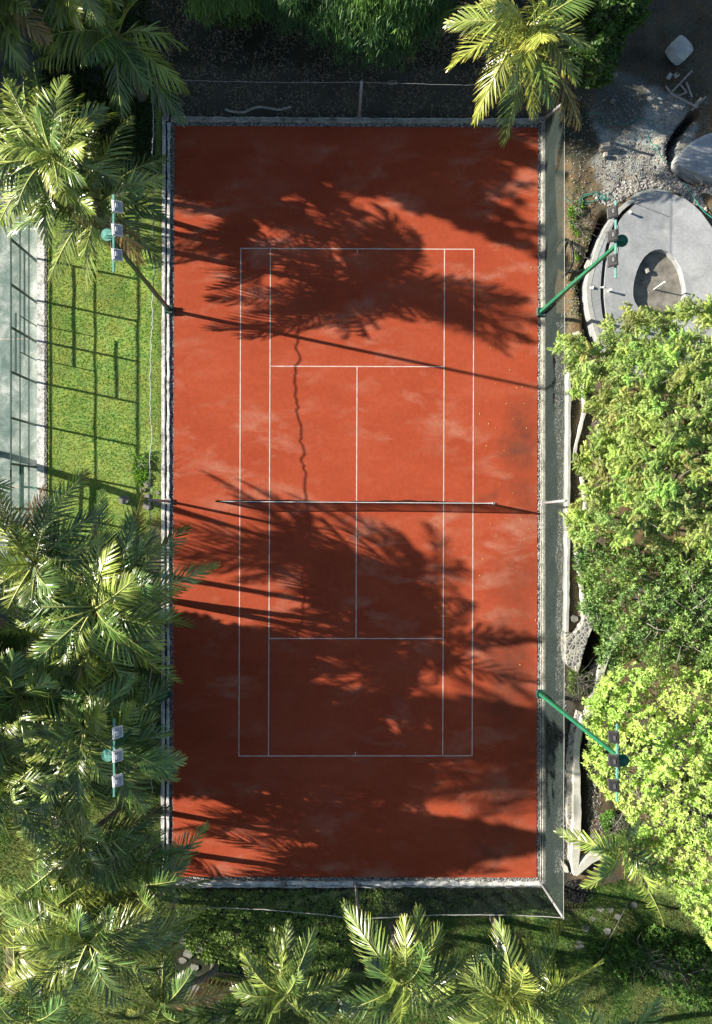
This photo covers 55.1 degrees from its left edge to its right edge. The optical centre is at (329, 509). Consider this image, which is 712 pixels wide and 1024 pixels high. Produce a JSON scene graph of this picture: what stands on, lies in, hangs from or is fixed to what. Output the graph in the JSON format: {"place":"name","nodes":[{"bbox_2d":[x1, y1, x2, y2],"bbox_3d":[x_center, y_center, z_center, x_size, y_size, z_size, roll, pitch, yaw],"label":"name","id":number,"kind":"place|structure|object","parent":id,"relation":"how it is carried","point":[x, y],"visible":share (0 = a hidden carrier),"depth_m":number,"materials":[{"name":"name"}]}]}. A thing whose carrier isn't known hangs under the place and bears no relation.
{"place":"outdoors","nodes":[
{"label":"outdoors","id":0,"kind":"place"},
{"bbox_2d":[0,0,711,1023],"bbox_3d":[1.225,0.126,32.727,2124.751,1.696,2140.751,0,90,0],"label":"ground","id":1,"kind":"structure","parent":0,"point":[646,62],"depth_m":32.00,"materials":[{"name":"plant"}]},
{"bbox_2d":[0,618,6,630],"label":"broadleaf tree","id":2,"kind":"object","parent":1,"relation":"on","point":[2,620],"visible":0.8,"depth_m":31.83,"materials":[{"name":"green plant"}]},
{"bbox_2d":[0,475,14,496],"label":"coconut palm","id":3,"kind":"object","parent":1,"relation":"on","point":[3,485],"visible":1,"depth_m":25.02,"materials":[{"name":"green plant"}]},
{"bbox_2d":[0,0,43,629],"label":"padel court","id":4,"kind":"object","parent":1,"relation":"on","point":[5,353],"depth_m":32.74,"materials":[{"name":"glass"}]},
{"bbox_2d":[10,125,36,635],"bbox_3d":[-13.961,-5.935,31.270,0.105,2.940,22.926,0,90,0],"label":"padel cage","id":5,"kind":"object","parent":4,"relation":"on","point":[21,473],"visible":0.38,"depth_m":30.71,"materials":[{"name":"grey metal"}]},
{"bbox_2d":[0,89,45,227],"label":"coconut palm","id":6,"kind":"object","parent":1,"relation":"on","point":[2,119],"visible":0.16,"depth_m":27.62,"materials":[{"name":"green plant"}]},
{"bbox_2d":[0,0,55,77],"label":"coconut palm","id":7,"kind":"object","parent":1,"relation":"on","point":[11,10],"visible":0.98,"depth_m":26.62,"materials":[{"name":"green plant"}]},
{"bbox_2d":[0,698,80,849],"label":"coconut palm","id":8,"kind":"object","parent":1,"relation":"on","point":[13,804],"visible":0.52,"depth_m":26.88,"materials":[{"name":"green plant"}]},
{"bbox_2d":[37,190,43,634],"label":"padel kerb","id":9,"kind":"structure","parent":1,"relation":"on","point":[40,365],"depth_m":32.02,"materials":[{"name":"white concrete"}]},
{"bbox_2d":[44,223,47,630],"bbox_3d":[-13.335,-5.906,32.093,0.157,0.215,23.456,0,90,0],"label":"gravel edging","id":10,"kind":"object","parent":1,"relation":"on","point":[46,360],"visible":0.29,"depth_m":31.98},
{"bbox_2d":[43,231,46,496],"bbox_3d":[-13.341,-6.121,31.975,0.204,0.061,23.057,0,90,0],"label":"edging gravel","id":11,"kind":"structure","parent":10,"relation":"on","point":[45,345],"depth_m":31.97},
{"bbox_2d":[45,0,65,27],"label":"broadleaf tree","id":12,"kind":"object","parent":1,"relation":"on","point":[54,17],"visible":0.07,"depth_m":31.21,"materials":[{"name":"green plant"}]},
{"bbox_2d":[0,627,114,778],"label":"coconut palm","id":13,"kind":"object","parent":1,"relation":"on","point":[29,683],"visible":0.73,"depth_m":26.60,"materials":[{"name":"green plant"}]},
{"bbox_2d":[0,923,115,1023],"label":"coconut palm","id":14,"kind":"object","parent":1,"relation":"on","point":[36,1016],"visible":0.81,"depth_m":26.55,"materials":[{"name":"green plant"}]},
{"bbox_2d":[0,468,124,620],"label":"coconut palm","id":15,"kind":"object","parent":1,"relation":"on","point":[48,545],"visible":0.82,"depth_m":26.36,"materials":[{"name":"green plant"}]},
{"bbox_2d":[0,133,129,251],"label":"coconut palm","id":16,"kind":"object","parent":1,"relation":"on","point":[78,203],"visible":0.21,"depth_m":26.73,"materials":[{"name":"green plant"}]},
{"bbox_2d":[0,62,135,253],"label":"coconut palm","id":17,"kind":"object","parent":1,"relation":"on","point":[54,171],"visible":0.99,"depth_m":25.88,"materials":[{"name":"green plant"}]},
{"bbox_2d":[0,831,138,956],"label":"coconut palm","id":18,"kind":"object","parent":1,"relation":"on","point":[57,892],"visible":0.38,"depth_m":28.02,"materials":[{"name":"green plant"}]},
{"bbox_2d":[26,0,123,55],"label":"coconut palm","id":19,"kind":"object","parent":1,"relation":"on","point":[93,7],"visible":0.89,"depth_m":26.16,"materials":[{"name":"green plant"}]},
{"bbox_2d":[0,652,165,828],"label":"coconut palm","id":20,"kind":"object","parent":1,"relation":"on","point":[69,749],"visible":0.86,"depth_m":26.30,"materials":[{"name":"green plant"}]},
{"bbox_2d":[5,101,169,292],"bbox_3d":[-9.607,-12.810,28.702,6.316,6.796,7.899,28,90,0],"label":"coconut palm","id":21,"kind":"object","parent":1,"relation":"on","point":[125,197],"visible":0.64,"depth_m":27.60,"materials":[{"name":"green plant"}]},
{"bbox_2d":[0,519,186,701],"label":"coconut palm","id":22,"kind":"object","parent":1,"relation":"on","point":[72,631],"visible":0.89,"depth_m":26.35,"materials":[{"name":"green plant"}]},
{"bbox_2d":[0,633,187,1023],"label":"lawn grass","id":23,"kind":"structure","parent":1,"relation":"on","point":[91,991],"depth_m":31.98,"materials":[{"name":"plant"}]},
{"bbox_2d":[40,0,156,192],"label":"dark undergrowth","id":24,"kind":"object","parent":1,"relation":"on","point":[87,87],"visible":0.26,"depth_m":31.95,"materials":[{"name":"green plant"}]},
{"bbox_2d":[3,787,194,924],"bbox_3d":[-9.812,14.557,28.648,7.764,6.908,6.548,18,90,0],"label":"coconut palm","id":25,"kind":"object","parent":1,"relation":"on","point":[98,862],"visible":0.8,"depth_m":27.28,"materials":[{"name":"green plant"}]},
{"bbox_2d":[0,886,205,1023],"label":"coconut palm","id":26,"kind":"object","parent":1,"relation":"on","point":[63,946],"visible":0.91,"depth_m":26.18,"materials":[{"name":"green plant"}]},
{"bbox_2d":[47,178,160,632],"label":"lawn grass","id":27,"kind":"structure","parent":1,"relation":"on","point":[112,378],"depth_m":31.99,"materials":[{"name":"plant"}]},
{"bbox_2d":[34,0,189,127],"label":"coconut palm","id":28,"kind":"object","parent":1,"relation":"on","point":[88,42],"visible":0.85,"depth_m":27.47,"materials":[{"name":"green plant"}]},
{"bbox_2d":[52,662,187,819],"bbox_3d":[-8.853,9.574,28.549,6.316,7.113,6.482,0,90,0],"label":"coconut palm","id":29,"kind":"object","parent":1,"relation":"on","point":[148,768],"visible":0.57,"depth_m":26.77,"materials":[{"name":"green plant"}]},
{"bbox_2d":[118,496,129,503],"bbox_3d":[-9.620,-0.445,31.915,0.505,0.330,0.393,0,90,0],"label":"stepping stone","id":30,"kind":"object","parent":1,"relation":"on","point":[123,499],"visible":0.97,"depth_m":31.75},
{"bbox_2d":[30,486,220,628],"bbox_3d":[-7.872,2.112,28.390,6.363,7.432,5.663,25,90,0],"label":"coconut palm","id":31,"kind":"object","parent":1,"relation":"on","point":[131,562],"visible":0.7,"depth_m":27.17,"materials":[{"name":"green plant"}]},
{"bbox_2d":[101,689,170,796],"bbox_3d":[-7.390,8.357,27.361,0.865,9.298,2.620,0,90,0],"label":"floodlight mast","id":32,"kind":"object","parent":1,"relation":"on","point":[113,754],"visible":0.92,"depth_m":22.90,"materials":[{"name":"green metal"}]},
{"bbox_2d":[101,194,172,313],"bbox_3d":[-7.363,-9.277,27.361,0.781,9.298,2.620,0,90,0],"label":"floodlight mast","id":33,"kind":"object","parent":1,"relation":"on","point":[118,253],"visible":1,"depth_m":22.98,"materials":[{"name":"green metal"}]},
{"bbox_2d":[119,440,159,486],"bbox_3d":[-8.650,-2.256,31.428,2.212,1.354,2.436,0,90,0],"label":"weed clump","id":34,"kind":"object","parent":1,"relation":"on","point":[139,462],"visible":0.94,"depth_m":31.90,"materials":[{"name":"green plant"}]},
{"bbox_2d":[143,503,150,509],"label":"stepping stone","id":35,"kind":"object","parent":1,"relation":"on","point":[145,505],"visible":0.88,"depth_m":31.92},
{"bbox_2d":[86,821,212,923],"bbox_3d":[-7.939,15.532,28.813,5.684,6.580,6.016,0,90,0],"label":"coconut palm","id":36,"kind":"object","parent":1,"relation":"on","point":[160,882],"visible":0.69,"depth_m":27.51,"materials":[{"name":"green plant"}]},
{"bbox_2d":[179,957,186,963],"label":"stepping stone","id":37,"kind":"object","parent":1,"relation":"on","point":[182,960],"visible":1,"depth_m":31.96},
{"bbox_2d":[125,941,241,1023],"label":"coconut palm","id":38,"kind":"object","parent":1,"relation":"on","point":[163,995],"visible":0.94,"depth_m":27.57,"materials":[{"name":"green plant"}]},
{"bbox_2d":[183,950,192,958],"bbox_3d":[-6.659,20.846,32.020,0.452,0.120,0.396,15,90,0],"label":"stepping stone","id":39,"kind":"object","parent":1,"relation":"on","point":[186,954],"visible":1,"depth_m":31.96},
{"bbox_2d":[190,964,198,970],"bbox_3d":[-6.358,21.514,32.020,0.420,0.120,0.355,0,90,0],"label":"stepping stone","id":40,"kind":"object","parent":1,"relation":"on","point":[195,967],"visible":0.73,"depth_m":31.96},
{"bbox_2d":[179,0,264,33],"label":"broadleaf tree","id":41,"kind":"object","parent":1,"relation":"on","point":[206,9],"visible":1,"depth_m":28.19,"materials":[{"name":"green plant"}]},
{"bbox_2d":[198,0,267,37],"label":"broadleaf tree","id":42,"kind":"object","parent":1,"relation":"on","point":[236,21],"visible":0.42,"depth_m":30.63,"materials":[{"name":"green plant"}]},
{"bbox_2d":[171,888,383,978],"bbox_3d":[-2.460,19.896,31.988,10.051,0.362,4.317,0,90,0],"label":"creeper","id":43,"kind":"object","parent":1,"relation":"on","point":[262,917],"visible":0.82,"depth_m":31.96,"materials":[{"name":"green plant"}]},
{"bbox_2d":[230,918,350,1023],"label":"coconut palm","id":44,"kind":"object","parent":1,"relation":"on","point":[292,974],"visible":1,"depth_m":27.31,"materials":[{"name":"green plant"}]},
{"bbox_2d":[161,116,545,887],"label":"kerb wall","id":45,"kind":"structure","parent":1,"relation":"on","point":[167,470],"depth_m":31.90,"materials":[{"name":"white concrete"}]},
{"bbox_2d":[148,78,566,920],"bbox_3d":[1.153,-0.377,30.466,18.021,3.000,36.113,0,90,0],"label":"court fence","id":46,"kind":"object","parent":45,"relation":"on","point":[548,120],"visible":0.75,"depth_m":30.31,"materials":[{"name":"metal"}]},
{"bbox_2d":[133,0,575,118],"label":"dry leaf litter","id":47,"kind":"object","parent":1,"relation":"on","point":[314,69],"visible":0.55,"depth_m":31.98,"materials":[{"name":"plant"}]},
{"bbox_2d":[225,105,290,113],"bbox_3d":[-3.365,-18.745,31.933,3.130,0.152,0.319,-4,90,0],"label":"driftwood","id":48,"kind":"object","parent":47,"relation":"on","point":[256,107],"visible":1,"depth_m":31.89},
{"bbox_2d":[172,126,537,877],"bbox_3d":[1.173,-0.356,32.010,17.173,0.080,35.267,0,90,0],"label":"tennis court","id":49,"kind":"object","parent":1,"relation":"on","point":[354,774],"visible":0.93,"depth_m":31.97,"materials":[{"name":"red ceramic"}]},
{"bbox_2d":[238,248,473,755],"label":"court lines","id":50,"kind":"object","parent":49,"relation":"on","point":[356,503],"visible":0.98,"depth_m":31.96,"materials":[{"name":"white paint"}]},
{"bbox_2d":[215,500,497,503],"bbox_3d":[1.210,-0.360,31.436,12.848,1.092,0.183,0,90,0],"label":"tennis net","id":51,"kind":"object","parent":49,"relation":"on","point":[381,501],"visible":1,"depth_m":31.22,"materials":[{"name":"fabric"}]},
{"bbox_2d":[252,0,458,73],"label":"bamboo clump","id":52,"kind":"object","parent":1,"relation":"on","point":[317,16],"visible":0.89,"depth_m":28.40,"materials":[{"name":"green plant"}]},
{"bbox_2d":[170,122,541,881],"bbox_3d":[1.225,-0.345,32.034,17.487,0.092,35.665,0,90,0],"label":"gravel drain","id":53,"kind":"object","parent":1,"relation":"on","point":[172,130],"visible":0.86,"depth_m":31.99,"materials":[{"name":"gravel"}]},
{"bbox_2d":[334,0,424,46],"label":"bamboo clump","id":54,"kind":"object","parent":1,"relation":"on","point":[395,4],"visible":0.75,"depth_m":27.26,"materials":[{"name":"green plant"}]},
{"bbox_2d":[388,80,396,85],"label":"loose stone","id":55,"kind":"object","parent":1,"relation":"on","point":[392,82],"visible":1,"depth_m":31.87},
{"bbox_2d":[336,898,477,1023],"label":"coconut palm","id":56,"kind":"object","parent":1,"relation":"on","point":[409,966],"visible":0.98,"depth_m":27.05,"materials":[{"name":"green plant"}]},
{"bbox_2d":[194,879,711,1023],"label":"lawn grass","id":57,"kind":"structure","parent":1,"relation":"on","point":[642,992],"depth_m":31.97,"materials":[{"name":"plant"}]},
{"bbox_2d":[377,887,564,916],"bbox_3d":[6.595,18.443,32.037,8.843,0.426,1.396,0,90,0],"label":"creeper","id":58,"kind":"object","parent":1,"relation":"on","point":[400,910],"visible":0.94,"depth_m":31.99,"materials":[{"name":"green plant"}]},
{"bbox_2d":[438,0,599,147],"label":"coconut palm","id":59,"kind":"object","parent":1,"relation":"on","point":[525,44],"visible":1,"depth_m":26.67,"materials":[{"name":"green plant"}]},
{"bbox_2d":[448,913,604,1023],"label":"coconut palm","id":60,"kind":"object","parent":1,"relation":"on","point":[505,994],"visible":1,"depth_m":26.37,"materials":[{"name":"green plant"}]},
{"bbox_2d":[545,319,565,868],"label":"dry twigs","id":61,"kind":"object","parent":1,"relation":"on","point":[557,615],"visible":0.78,"depth_m":32.12,"materials":[{"name":"brown plant"}]},
{"bbox_2d":[545,312,570,873],"bbox_3d":[10.772,3.944,32.084,1.360,0.317,26.471,0,90,0],"label":"gravel bed","id":62,"kind":"object","parent":1,"relation":"on","point":[554,480],"visible":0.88,"depth_m":32.14,"materials":[{"name":"gravel"}]},
{"bbox_2d":[561,860,568,872],"bbox_3d":[10.992,16.706,31.967,0.196,0.266,0.543,-22,90,0],"label":"broken slab","id":63,"kind":"object","parent":62,"relation":"on","point":[565,868],"depth_m":31.86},
{"bbox_2d":[562,370,571,631],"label":"wall","id":64,"kind":"structure","parent":1,"relation":"on","point":[567,472],"depth_m":31.76,"materials":[{"name":"concrete"}]},
{"bbox_2d":[552,240,586,272],"bbox_3d":[11.101,-11.653,31.896,1.131,0.318,1.840,-42,90,0],"label":"black pipe","id":65,"kind":"object","parent":1,"relation":"on","point":[559,267],"visible":0.84,"depth_m":31.91,"materials":[{"name":"plastic"}]},
{"bbox_2d":[561,238,573,277],"bbox_3d":[11.103,-11.744,31.760,0.542,0.356,1.870,0,90,0],"label":"black pipe","id":66,"kind":"object","parent":65,"relation":"attached to","point":[572,256],"visible":0.93,"depth_m":31.69,"materials":[{"name":"plastic"}]},
{"bbox_2d":[569,614,577,622],"bbox_3d":[11.404,5.115,31.913,0.338,0.373,0.350,0,90,0],"label":"broken slab","id":67,"kind":"object","parent":1,"relation":"on","point":[573,618],"depth_m":31.76,"materials":[{"name":"stone"}]},
{"bbox_2d":[565,710,582,860],"bbox_3d":[11.342,12.931,32.653,0.680,1.495,7.056,3,90,0],"label":"stone footing","id":68,"kind":"object","parent":1,"relation":"on","point":[568,771],"visible":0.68,"depth_m":31.92,"materials":[{"name":"stone"}]},
{"bbox_2d":[560,610,591,671],"bbox_3d":[11.403,5.970,32.450,1.120,1.900,2.987,18,90,0],"label":"stone wedge","id":69,"kind":"object","parent":1,"relation":"on","point":[576,637],"visible":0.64,"depth_m":31.50,"materials":[{"name":"stone"}]},
{"bbox_2d":[565,175,588,323],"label":"soil weeds","id":70,"kind":"object","parent":1,"relation":"on","point":[578,241],"visible":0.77,"depth_m":31.97,"materials":[{"name":"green plant"}]},
{"bbox_2d":[571,384,585,460],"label":"wall","id":71,"kind":"structure","parent":1,"relation":"on","point":[579,430],"depth_m":31.81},
{"bbox_2d":[560,189,596,235],"bbox_3d":[11.362,-13.651,31.500,1.708,1.210,2.409,-33,90,0],"label":"weed clump","id":72,"kind":"object","parent":1,"relation":"on","point":[579,208],"visible":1,"depth_m":31.87,"materials":[{"name":"green plant"}]},
{"bbox_2d":[564,879,593,902],"bbox_3d":[11.615,17.860,31.973,1.495,0.330,1.101,0,90,0],"label":"black cable","id":73,"kind":"object","parent":1,"relation":"on","point":[582,896],"visible":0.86,"depth_m":31.87,"materials":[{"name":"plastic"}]},
{"bbox_2d":[568,232,589,267],"bbox_3d":[11.332,-11.771,31.428,1.276,1.354,2.628,-27,90,0],"label":"weed clump","id":74,"kind":"object","parent":1,"relation":"on","point":[578,256],"visible":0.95,"depth_m":31.74,"materials":[{"name":"green plant"}]},
{"bbox_2d":[575,940,583,948],"bbox_3d":[11.705,20.427,32.020,0.433,0.120,0.426,0,90,0],"label":"stepping stone","id":75,"kind":"object","parent":1,"relation":"on","point":[581,946],"visible":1,"depth_m":31.96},
{"bbox_2d":[558,203,601,239],"bbox_3d":[11.579,-13.259,31.432,2.093,1.346,2.021,0,90,0],"label":"weed clump","id":76,"kind":"object","parent":1,"relation":"on","point":[573,226],"visible":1,"depth_m":31.89,"materials":[{"name":"green plant"}]},
{"bbox_2d":[572,476,587,611],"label":"wall","id":77,"kind":"structure","parent":1,"relation":"on","point":[581,595],"depth_m":31.81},
{"bbox_2d":[536,200,627,316],"bbox_3d":[9.707,-9.081,27.361,0.781,9.298,2.620,0,90,0],"label":"floodlight mast","id":78,"kind":"object","parent":1,"relation":"on","point":[621,240],"visible":1,"depth_m":23.02,"materials":[{"name":"green metal"}]},
{"bbox_2d":[536,689,628,801],"bbox_3d":[9.752,8.524,27.361,0.781,9.298,2.620,0,90,0],"label":"floodlight mast","id":79,"kind":"object","parent":1,"relation":"on","point":[616,759],"visible":1,"depth_m":23.02,"materials":[{"name":"green metal"}]},
{"bbox_2d":[560,660,606,710],"bbox_3d":[11.697,8.114,31.340,2.651,1.531,2.608,0,90,0],"label":"leafy bush","id":80,"kind":"object","parent":1,"relation":"on","point":[579,683],"visible":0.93,"depth_m":31.66,"materials":[{"name":"green plant"}]},
{"bbox_2d":[582,925,589,931],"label":"stepping stone","id":81,"kind":"object","parent":1,"relation":"on","point":[586,930],"visible":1,"depth_m":31.96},
{"bbox_2d":[572,382,599,623],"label":"soil clods","id":82,"kind":"object","parent":1,"relation":"on","point":[579,479],"visible":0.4,"depth_m":31.98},
{"bbox_2d":[565,191,612,203],"bbox_3d":[12.150,-14.580,31.960,2.224,0.281,0.538,-5,90,0],"label":"garden hose","id":83,"kind":"object","parent":1,"relation":"on","point":[592,200],"visible":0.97,"depth_m":31.92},
{"bbox_2d":[576,851,605,875],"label":"curved wall","id":84,"kind":"structure","parent":1,"relation":"on","point":[586,860],"depth_m":31.70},
{"bbox_2d":[522,935,663,1023],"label":"coconut palm","id":85,"kind":"object","parent":1,"relation":"on","point":[643,1019],"visible":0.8,"depth_m":27.53,"materials":[{"name":"green plant"}]},
{"bbox_2d":[585,734,602,845],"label":"soil clods","id":86,"kind":"object","parent":1,"relation":"on","point":[595,790],"visible":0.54,"depth_m":31.98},
{"bbox_2d":[569,633,619,874],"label":"long wall","id":87,"kind":"structure","parent":1,"relation":"on","point":[576,816],"depth_m":31.70,"materials":[{"name":"concrete"}]},
{"bbox_2d":[596,906,603,913],"bbox_3d":[12.688,18.780,32.020,0.353,0.120,0.378,-28,90,0],"label":"stepping stone","id":88,"kind":"object","parent":1,"relation":"on","point":[600,909],"visible":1,"depth_m":31.96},
{"bbox_2d":[601,145,611,151],"bbox_3d":[12.926,-16.874,31.880,0.440,0.190,0.200,-7,90,0],"label":"cement block","id":89,"kind":"object","parent":1,"relation":"on","point":[606,149],"depth_m":31.80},
{"bbox_2d":[600,142,609,148],"bbox_3d":[12.799,-16.932,31.700,0.400,0.190,0.200,-9,90,0],"label":"cement block","id":90,"kind":"object","parent":89,"relation":"on","point":[605,145],"depth_m":31.61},
{"bbox_2d":[603,928,610,933],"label":"stepping stone","id":91,"kind":"object","parent":1,"relation":"on","point":[607,930],"visible":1,"depth_m":31.96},
{"bbox_2d":[565,0,652,89],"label":"broadleaf tree","id":92,"kind":"object","parent":1,"relation":"on","point":[617,31],"visible":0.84,"depth_m":29.42,"materials":[{"name":"green plant"}]},
{"bbox_2d":[554,819,673,927],"bbox_3d":[12.651,14.705,29.096,6.258,6.042,3.982,30,90,0],"label":"coconut palm","id":93,"kind":"object","parent":1,"relation":"on","point":[622,841],"visible":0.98,"depth_m":28.04,"materials":[{"name":"green plant"}]},
{"bbox_2d":[589,805,646,861],"bbox_3d":[13.166,14.746,31.317,2.807,1.578,2.600,0,90,0],"label":"leafy bush","id":94,"kind":"object","parent":1,"relation":"on","point":[611,818],"visible":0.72,"depth_m":31.71,"materials":[{"name":"green plant"}]},
{"bbox_2d":[546,293,711,560],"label":"broadleaf tree","id":95,"kind":"object","parent":1,"relation":"on","point":[676,443],"visible":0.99,"depth_m":27.10,"materials":[{"name":"green plant"}]},
{"bbox_2d":[589,113,669,163],"bbox_3d":[14.353,-17.909,32.026,4.648,0.287,1.341,32,90,0],"label":"garden hose","id":96,"kind":"object","parent":1,"relation":"on","point":[629,122],"visible":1,"depth_m":31.97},
{"bbox_2d":[598,136,668,190],"bbox_3d":[14.299,-16.052,32.000,3.507,0.224,2.349,27,90,0],"label":"rubble","id":97,"kind":"object","parent":1,"relation":"on","point":[630,160],"visible":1,"depth_m":32.00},
{"bbox_2d":[630,901,637,908],"bbox_3d":[14.297,18.550,32.020,0.340,0.120,0.315,29,90,0],"label":"stepping stone","id":98,"kind":"object","parent":1,"relation":"on","point":[633,904],"visible":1,"depth_m":31.96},
{"bbox_2d":[567,92,708,320],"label":"soil clods","id":99,"kind":"object","parent":1,"relation":"on","point":[621,150],"visible":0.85,"depth_m":31.99,"materials":[{"name":"gravel"}]},
{"bbox_2d":[571,537,711,671],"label":"broadleaf tree","id":100,"kind":"object","parent":1,"relation":"on","point":[672,599],"visible":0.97,"depth_m":28.58,"materials":[{"name":"green plant"}]},
{"bbox_2d":[576,191,711,378],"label":"oval deck","id":101,"kind":"structure","parent":1,"relation":"on","point":[668,235],"depth_m":31.58,"materials":[{"name":"concrete"}]},
{"bbox_2d":[583,260,589,268],"bbox_3d":[12.033,-11.448,31.942,0.168,0.317,0.398,19,90,0],"label":"broken slab","id":102,"kind":"object","parent":101,"relation":"on","point":[586,264],"depth_m":31.80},
{"bbox_2d":[580,661,711,949],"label":"broadleaf tree","id":103,"kind":"object","parent":1,"relation":"on","point":[690,808],"visible":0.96,"depth_m":27.74,"materials":[{"name":"green plant"}]},
{"bbox_2d":[593,173,707,211],"bbox_3d":[15.042,-14.859,32.384,5.390,1.084,1.849,0,90,0],"label":"rubble","id":104,"kind":"object","parent":1,"relation":"on","point":[622,192],"visible":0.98,"depth_m":31.96,"materials":[{"name":"gravel"}]},
{"bbox_2d":[591,923,711,1014],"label":"leafy bush","id":105,"kind":"object","parent":1,"relation":"on","point":[673,973],"visible":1,"depth_m":31.63,"materials":[{"name":"green plant"}]},
{"bbox_2d":[665,35,692,65],"bbox_3d":[16.123,-21.193,31.471,1.179,1.162,1.023,-41,90,0],"label":"plastic tank","id":106,"kind":"object","parent":1,"relation":"on","point":[679,50],"visible":1,"depth_m":31.19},
{"bbox_2d":[665,70,705,110],"bbox_3d":[16.588,-19.321,31.715,1.589,0.369,1.728,-34,90,0],"label":"timber frame","id":107,"kind":"object","parent":1,"relation":"on","point":[697,103],"visible":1,"depth_m":31.68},
{"bbox_2d":[668,133,711,185],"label":"boulder","id":108,"kind":"object","parent":1,"relation":"on","point":[691,163],"visible":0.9,"depth_m":31.50,"materials":[{"name":"stone"}]},
{"bbox_2d":[681,182,711,217],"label":"garden hose","id":109,"kind":"object","parent":1,"relation":"on","point":[695,199],"visible":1,"depth_m":31.67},
{"bbox_2d":[695,181,711,195],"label":"rubble","id":110,"kind":"object","parent":1,"relation":"on","point":[705,189],"visible":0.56,"depth_m":31.93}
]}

